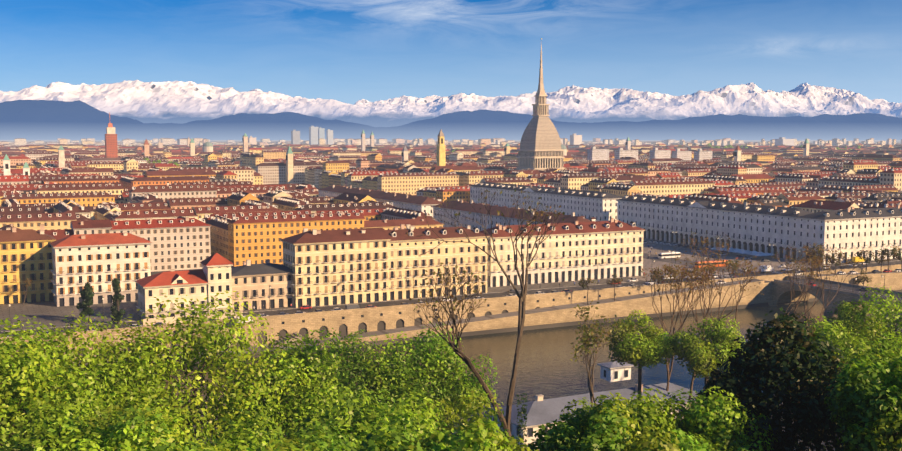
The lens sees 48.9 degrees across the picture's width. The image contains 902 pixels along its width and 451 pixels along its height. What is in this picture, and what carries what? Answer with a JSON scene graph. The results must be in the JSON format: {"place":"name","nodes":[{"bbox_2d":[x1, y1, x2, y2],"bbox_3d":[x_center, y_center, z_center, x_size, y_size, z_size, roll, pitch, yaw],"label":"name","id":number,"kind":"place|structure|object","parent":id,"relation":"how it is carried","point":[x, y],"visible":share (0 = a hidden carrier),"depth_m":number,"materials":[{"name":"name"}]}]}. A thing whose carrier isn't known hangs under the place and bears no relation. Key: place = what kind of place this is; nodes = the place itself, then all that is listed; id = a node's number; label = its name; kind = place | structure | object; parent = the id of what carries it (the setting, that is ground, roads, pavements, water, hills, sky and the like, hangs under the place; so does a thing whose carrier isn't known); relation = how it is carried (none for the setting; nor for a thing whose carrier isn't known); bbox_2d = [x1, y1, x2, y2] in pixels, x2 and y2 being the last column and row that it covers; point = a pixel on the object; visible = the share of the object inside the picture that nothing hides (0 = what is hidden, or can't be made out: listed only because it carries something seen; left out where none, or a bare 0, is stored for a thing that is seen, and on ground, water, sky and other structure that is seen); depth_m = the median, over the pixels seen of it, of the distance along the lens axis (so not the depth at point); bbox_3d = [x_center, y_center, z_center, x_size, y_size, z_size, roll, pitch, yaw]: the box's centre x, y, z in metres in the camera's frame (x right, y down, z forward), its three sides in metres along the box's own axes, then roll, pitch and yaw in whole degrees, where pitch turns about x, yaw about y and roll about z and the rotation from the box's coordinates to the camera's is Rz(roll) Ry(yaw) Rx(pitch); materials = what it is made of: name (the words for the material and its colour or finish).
{"place":"outdoors","nodes":[
{"label":"outdoors","id":0,"kind":"place"},
{"bbox_2d":[0,149,901,450],"bbox_3d":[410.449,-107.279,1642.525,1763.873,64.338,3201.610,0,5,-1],"label":"tree","id":1,"kind":"object","parent":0,"point":[727,410],"depth_m":96.18,"materials":[{"name":"green plant"}]},
{"bbox_2d":[0,80,901,126],"bbox_3d":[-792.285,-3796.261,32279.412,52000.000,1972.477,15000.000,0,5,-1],"label":"snowy mountains","id":2,"kind":"structure","parent":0,"point":[178,102],"depth_m":30584.08,"materials":[{"name":"white snow"}]},
{"bbox_2d":[0,100,901,139],"bbox_3d":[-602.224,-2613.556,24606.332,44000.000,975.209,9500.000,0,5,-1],"label":"distant hills","id":3,"kind":"structure","parent":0,"point":[45,120],"depth_m":22808.82,"materials":[{"name":"blue"}]},
{"bbox_2d":[0,301,901,450],"bbox_3d":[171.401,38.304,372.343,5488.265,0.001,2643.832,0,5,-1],"label":"river water","id":4,"kind":"structure","parent":0,"point":[547,368],"depth_m":318.84,"materials":[{"name":"brown liquid"}]},
{"bbox_2d":[0,140,901,450],"bbox_3d":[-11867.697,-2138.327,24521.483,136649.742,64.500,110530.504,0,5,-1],"label":"ground","id":5,"kind":"structure","parent":0,"point":[360,328],"depth_m":370.67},
{"bbox_2d":[0,218,644,325],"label":"buildings","id":6,"kind":"structure","parent":5,"relation":"on","point":[318,267],"depth_m":368.44,"materials":[{"name":"paint"}]},
{"bbox_2d":[3,113,809,183],"bbox_3d":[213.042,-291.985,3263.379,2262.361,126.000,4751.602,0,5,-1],"label":"towers","id":7,"kind":"structure","parent":5,"relation":"on","point":[315,135],"depth_m":1501.02,"materials":[{"name":"stone"}]},
{"bbox_2d":[9,231,884,328],"bbox_3d":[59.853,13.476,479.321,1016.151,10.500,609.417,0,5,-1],"label":"street furniture","id":8,"kind":"object","parent":5,"relation":"on","point":[754,253],"visible":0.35,"depth_m":486.42,"materials":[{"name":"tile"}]},
{"bbox_2d":[0,238,900,336],"bbox_3d":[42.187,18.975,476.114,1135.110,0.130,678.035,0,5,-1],"label":"road","id":9,"kind":"structure","parent":5,"relation":"on","point":[47,313],"depth_m":387.28,"materials":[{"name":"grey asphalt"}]},
{"bbox_2d":[1,240,900,337],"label":"vehicles","id":10,"kind":"object","parent":9,"relation":"on","point":[664,255],"visible":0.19,"depth_m":441.46,"materials":[{"name":"metal"}]},
{"bbox_2d":[0,138,901,159],"bbox_3d":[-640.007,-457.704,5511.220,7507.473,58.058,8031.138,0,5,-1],"label":"city","id":11,"kind":"object","parent":5,"relation":"on","point":[269,149],"visible":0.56,"depth_m":3000.33,"materials":[{"name":"tile"}]},
{"bbox_2d":[0,150,901,271],"bbox_3d":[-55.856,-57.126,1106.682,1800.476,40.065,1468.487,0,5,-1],"label":"city","id":12,"kind":"object","parent":5,"relation":"on","point":[189,212],"visible":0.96,"depth_m":766.92,"materials":[{"name":"tile"}]},
{"bbox_2d":[0,264,901,370],"bbox_3d":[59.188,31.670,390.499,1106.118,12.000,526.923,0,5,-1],"label":"embankment","id":13,"kind":"structure","parent":5,"relation":"on","point":[628,299],"depth_m":373.56,"materials":[{"name":"stone"}]},
{"bbox_2d":[768,277,901,330],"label":"bridge","id":14,"kind":"structure","parent":13,"relation":"on","point":[847,292],"depth_m":398.39,"materials":[{"name":"stone"}]},
{"bbox_2d":[22,143,901,322],"bbox_3d":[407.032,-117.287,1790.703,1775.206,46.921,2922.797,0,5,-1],"label":"tree foliage","id":15,"kind":"object","parent":5,"relation":"on","point":[86,294],"visible":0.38,"depth_m":393.43,"materials":[{"name":"green plant"}]},
{"bbox_2d":[516,38,564,169],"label":"domed tower","id":16,"kind":"structure","parent":5,"relation":"on","point":[540,146],"depth_m":1074.50,"materials":[{"name":"beige stone"}]},
{"bbox_2d":[488,382,698,450],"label":"boathouse","id":17,"kind":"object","parent":5,"relation":"on","point":[541,411],"visible":0.23,"depth_m":222.94,"materials":[{"name":"tile"}]},
{"bbox_2d":[318,182,901,263],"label":"piazza buildings","id":18,"kind":"structure","parent":5,"relation":"on","point":[761,228],"depth_m":541.38,"materials":[{"name":"paint"}]},
{"bbox_2d":[597,361,633,381],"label":"hut","id":19,"kind":"object","parent":5,"relation":"on","point":[614,371],"visible":0.96,"depth_m":281.22,"materials":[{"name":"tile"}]},
{"bbox_2d":[0,0,901,104],"label":"sky","id":20,"kind":"structure","parent":0,"point":[346,51],"materials":[{"name":"blue"}]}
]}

